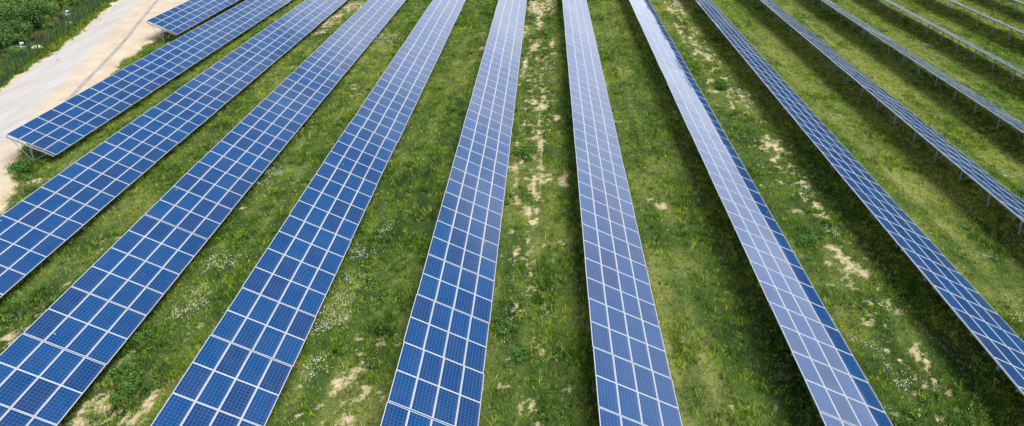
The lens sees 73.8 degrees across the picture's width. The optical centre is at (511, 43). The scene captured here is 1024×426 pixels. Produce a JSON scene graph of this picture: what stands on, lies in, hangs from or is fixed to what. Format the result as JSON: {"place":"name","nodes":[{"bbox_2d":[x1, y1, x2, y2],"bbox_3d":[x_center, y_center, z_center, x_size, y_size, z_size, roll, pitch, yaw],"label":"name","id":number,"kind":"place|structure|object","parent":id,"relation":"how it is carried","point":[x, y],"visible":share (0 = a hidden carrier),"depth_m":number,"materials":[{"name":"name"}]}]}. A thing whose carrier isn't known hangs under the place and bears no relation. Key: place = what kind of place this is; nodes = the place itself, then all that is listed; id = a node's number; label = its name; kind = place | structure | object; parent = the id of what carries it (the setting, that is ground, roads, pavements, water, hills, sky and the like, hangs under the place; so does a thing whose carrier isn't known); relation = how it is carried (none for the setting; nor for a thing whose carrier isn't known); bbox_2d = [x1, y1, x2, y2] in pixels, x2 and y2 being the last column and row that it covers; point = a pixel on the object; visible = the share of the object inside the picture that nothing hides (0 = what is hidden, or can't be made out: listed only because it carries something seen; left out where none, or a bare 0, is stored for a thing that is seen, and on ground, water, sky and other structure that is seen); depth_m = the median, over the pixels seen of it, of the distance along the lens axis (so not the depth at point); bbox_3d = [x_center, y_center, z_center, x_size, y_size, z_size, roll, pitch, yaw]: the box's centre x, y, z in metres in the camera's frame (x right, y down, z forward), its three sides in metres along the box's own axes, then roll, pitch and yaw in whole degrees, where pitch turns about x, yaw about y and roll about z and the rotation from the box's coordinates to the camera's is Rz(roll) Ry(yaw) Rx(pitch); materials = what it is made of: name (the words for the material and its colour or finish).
{"place":"outdoors","nodes":[
{"label":"outdoors","id":0,"kind":"place"},
{"bbox_2d":[0,0,111,90],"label":"tall grass","id":1,"kind":"structure","parent":0,"point":[79,24],"depth_m":82.71,"materials":[{"name":"green plant"}]},
{"bbox_2d":[0,0,187,198],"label":"road","id":2,"kind":"structure","parent":0,"point":[51,82],"depth_m":74.00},
{"bbox_2d":[64,0,157,101],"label":"gutter","id":3,"kind":"object","parent":2,"relation":"on","point":[82,84],"visible":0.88,"depth_m":77.93,"materials":[{"name":"concrete"}]},
{"bbox_2d":[0,0,1023,425],"bbox_3d":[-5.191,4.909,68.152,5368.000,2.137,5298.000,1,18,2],"label":"ground","id":4,"kind":"structure","parent":0,"point":[702,380],"depth_m":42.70,"materials":[{"name":"green plant"}]},
{"bbox_2d":[0,32,13,49],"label":"shrub","id":5,"kind":"object","parent":4,"relation":"on","point":[5,40],"visible":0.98,"depth_m":77.24,"materials":[{"name":"green plant"}]},
{"bbox_2d":[0,2,14,22],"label":"shrub","id":6,"kind":"object","parent":4,"relation":"on","point":[4,5],"visible":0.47,"depth_m":85.64,"materials":[{"name":"green plant"}]},
{"bbox_2d":[0,0,20,8],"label":"shrub","id":7,"kind":"object","parent":4,"relation":"on","point":[10,1],"visible":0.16,"depth_m":88.34,"materials":[{"name":"green plant"}]},
{"bbox_2d":[2,33,19,46],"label":"shrub","id":8,"kind":"object","parent":4,"relation":"on","point":[14,42],"visible":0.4,"depth_m":79.45,"materials":[{"name":"green plant"}]},
{"bbox_2d":[0,46,26,58],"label":"shrub","id":9,"kind":"object","parent":4,"relation":"on","point":[15,51],"visible":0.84,"depth_m":75.56,"materials":[{"name":"green plant"}]},
{"bbox_2d":[0,20,29,43],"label":"shrub","id":10,"kind":"object","parent":4,"relation":"on","point":[9,27],"visible":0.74,"depth_m":80.03,"materials":[{"name":"green plant"}]},
{"bbox_2d":[2,18,33,33],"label":"shrub","id":11,"kind":"object","parent":4,"relation":"on","point":[29,25],"visible":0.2,"depth_m":82.88,"materials":[{"name":"green plant"}]},
{"bbox_2d":[3,155,33,172],"bbox_3d":[-37.155,9.214,51.745,1.827,1.081,1.907,1,18,2],"label":"weed bush","id":12,"kind":"object","parent":4,"relation":"on","point":[20,164],"visible":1,"depth_m":51.38,"materials":[{"name":"green plant"}]},
{"bbox_2d":[9,0,43,4],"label":"shrub","id":13,"kind":"object","parent":4,"relation":"on","point":[24,1],"visible":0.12,"depth_m":90.54,"materials":[{"name":"green plant"}]},
{"bbox_2d":[2,0,57,28],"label":"shrub","id":14,"kind":"object","parent":4,"relation":"on","point":[34,12],"visible":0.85,"depth_m":85.22,"materials":[{"name":"green plant"}]},
{"bbox_2d":[29,32,47,40],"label":"shrub","id":15,"kind":"object","parent":4,"relation":"on","point":[37,34],"visible":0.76,"depth_m":81.58,"materials":[{"name":"brown plant"}]},
{"bbox_2d":[36,15,60,28],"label":"shrub","id":16,"kind":"object","parent":4,"relation":"on","point":[49,24],"visible":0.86,"depth_m":85.84,"materials":[{"name":"green plant"}]},
{"bbox_2d":[43,1,58,10],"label":"shrub","id":17,"kind":"object","parent":4,"relation":"on","point":[54,4],"visible":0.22,"depth_m":92.85,"materials":[{"name":"green plant"}]},
{"bbox_2d":[0,0,107,83],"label":"wire fence","id":18,"kind":"object","parent":4,"relation":"on","point":[44,43],"visible":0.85,"depth_m":79.13,"materials":[{"name":"green metal"}]},
{"bbox_2d":[53,11,65,20],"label":"shrub","id":19,"kind":"object","parent":4,"relation":"on","point":[60,16],"visible":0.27,"depth_m":88.95,"materials":[{"name":"brown plant"}]},
{"bbox_2d":[43,0,81,10],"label":"shrub","id":20,"kind":"object","parent":4,"relation":"on","point":[62,3],"visible":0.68,"depth_m":94.73,"materials":[{"name":"green plant"}]},
{"bbox_2d":[55,6,76,13],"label":"shrub","id":21,"kind":"object","parent":4,"relation":"on","point":[70,8],"visible":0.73,"depth_m":93.13,"materials":[{"name":"green plant"}]},
{"bbox_2d":[71,0,86,6],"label":"shrub","id":22,"kind":"object","parent":4,"relation":"on","point":[84,2],"visible":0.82,"depth_m":96.41,"materials":[{"name":"green plant"}]},
{"bbox_2d":[108,354,139,381],"bbox_3d":[-18.337,15.433,32.194,1.480,0.540,1.220,13,22,33],"label":"weed bush","id":23,"kind":"object","parent":4,"relation":"on","point":[124,365],"visible":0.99,"depth_m":32.19,"materials":[{"name":"green plant"}]},
{"bbox_2d":[110,376,153,401],"bbox_3d":[-17.323,15.727,31.112,1.775,0.616,1.168,-10,21,-29],"label":"weed bush","id":24,"kind":"object","parent":4,"relation":"on","point":[131,388],"visible":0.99,"depth_m":30.91,"materials":[{"name":"green plant"}]},
{"bbox_2d":[127,328,155,343],"bbox_3d":[-18.511,14.762,34.238,1.075,0.566,1.268,8,19,22],"label":"weed bush","id":25,"kind":"object","parent":4,"relation":"on","point":[138,334],"visible":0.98,"depth_m":34.16,"materials":[{"name":"green plant"}]},
{"bbox_2d":[6,0,290,161],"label":"solar panel row","id":26,"kind":"object","parent":4,"relation":"on","point":[58,129],"visible":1,"depth_m":65.25,"materials":[{"name":"glass"}]},
{"bbox_2d":[0,0,346,297],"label":"solar panel row","id":27,"kind":"object","parent":4,"relation":"on","point":[42,223],"visible":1,"depth_m":50.77,"materials":[{"name":"glass"}]},
{"bbox_2d":[146,0,238,40],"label":"solar panel row","id":28,"kind":"object","parent":4,"relation":"on","point":[182,17],"visible":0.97,"depth_m":88.40,"materials":[{"name":"glass"}]},
{"bbox_2d":[0,0,405,425],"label":"solar panel row","id":29,"kind":"object","parent":4,"relation":"on","point":[135,270],"visible":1,"depth_m":38.70,"materials":[{"name":"glass"},{"name":"silicon"},{"name":"aluminium"}]},
{"bbox_2d":[151,0,465,425],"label":"solar panel row","id":30,"kind":"object","parent":4,"relation":"on","point":[290,278],"visible":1,"depth_m":37.35,"materials":[{"name":"glass"}]},
{"bbox_2d":[380,0,526,425],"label":"solar panel row","id":31,"kind":"object","parent":4,"relation":"on","point":[439,374],"visible":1,"depth_m":37.80,"materials":[{"name":"glass"},{"name":"silicon"},{"name":"aluminium"}]},
{"bbox_2d":[494,316,518,336],"bbox_3d":[-0.507,14.635,35.305,1.224,0.584,1.514,-14,23,-39],"label":"weed bush","id":32,"kind":"object","parent":4,"relation":"on","point":[506,321],"visible":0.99,"depth_m":35.21,"materials":[{"name":"green plant"}]},
{"bbox_2d":[0,0,1018,425],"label":"herbs","id":33,"kind":"object","parent":4,"relation":"on","point":[188,160],"visible":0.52,"depth_m":42.09,"materials":[{"name":"green plant"}]},
{"bbox_2d":[509,345,531,366],"bbox_3d":[0.309,15.299,33.374,0.896,0.540,1.475,11,21,29],"label":"weed bush","id":34,"kind":"object","parent":4,"relation":"on","point":[520,358],"visible":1,"depth_m":33.42,"materials":[{"name":"green plant"}]},
{"bbox_2d":[513,143,540,159],"bbox_3d":[1.155,8.434,53.852,2.230,0.920,1.913,16,23,39],"label":"weed bush","id":35,"kind":"object","parent":4,"relation":"on","point":[525,151],"visible":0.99,"depth_m":53.57,"materials":[{"name":"green plant"}]},
{"bbox_2d":[85,7,1020,422],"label":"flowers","id":36,"kind":"object","parent":4,"relation":"on","point":[537,233],"visible":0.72,"depth_m":37.59,"materials":[{"name":"white plant"}]},
{"bbox_2d":[562,0,681,425],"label":"solar panel row","id":37,"kind":"object","parent":4,"relation":"on","point":[630,356],"visible":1,"depth_m":37.93,"materials":[{"name":"glass"},{"name":"silicon"},{"name":"aluminium"}]},
{"bbox_2d":[715,78,730,88],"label":"weed bush","id":38,"kind":"object","parent":4,"relation":"on","point":[720,82],"visible":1,"depth_m":67.78,"materials":[{"name":"green plant"}]},
{"bbox_2d":[629,0,892,425],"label":"solar panel row","id":39,"kind":"object","parent":4,"relation":"on","point":[838,386],"visible":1,"depth_m":38.02,"materials":[{"name":"glass"}]},
{"bbox_2d":[795,232,817,247],"bbox_3d":[18.530,12.389,42.848,1.272,0.582,1.423,12,21,30],"label":"weed bush","id":40,"kind":"object","parent":4,"relation":"on","point":[804,238],"visible":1,"depth_m":42.82,"materials":[{"name":"green plant"}]},
{"bbox_2d":[695,0,1023,395],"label":"solar panel row","id":41,"kind":"object","parent":4,"relation":"on","point":[995,335],"visible":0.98,"depth_m":41.90,"materials":[{"name":"glass"}]},
{"bbox_2d":[756,0,1023,234],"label":"solar panel row","id":42,"kind":"object","parent":4,"relation":"on","point":[995,189],"visible":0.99,"depth_m":56.73,"materials":[{"name":"glass"}]},
{"bbox_2d":[813,0,1023,145],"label":"solar panel row","id":43,"kind":"object","parent":4,"relation":"on","point":[1009,119],"visible":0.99,"depth_m":69.28,"materials":[{"name":"glass"}]},
{"bbox_2d":[868,0,1023,81],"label":"solar panel row","id":44,"kind":"object","parent":4,"relation":"on","point":[981,50],"visible":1,"depth_m":79.95,"materials":[{"name":"glass"}]},
{"bbox_2d":[934,0,1023,39],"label":"solar panel row","id":45,"kind":"object","parent":4,"relation":"on","point":[988,17],"visible":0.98,"depth_m":87.76,"materials":[{"name":"glass"}]},
{"bbox_2d":[986,0,1023,12],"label":"solar panel row","id":46,"kind":"object","parent":4,"relation":"on","point":[1020,2],"visible":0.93,"depth_m":95.95,"materials":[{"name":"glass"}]}
]}

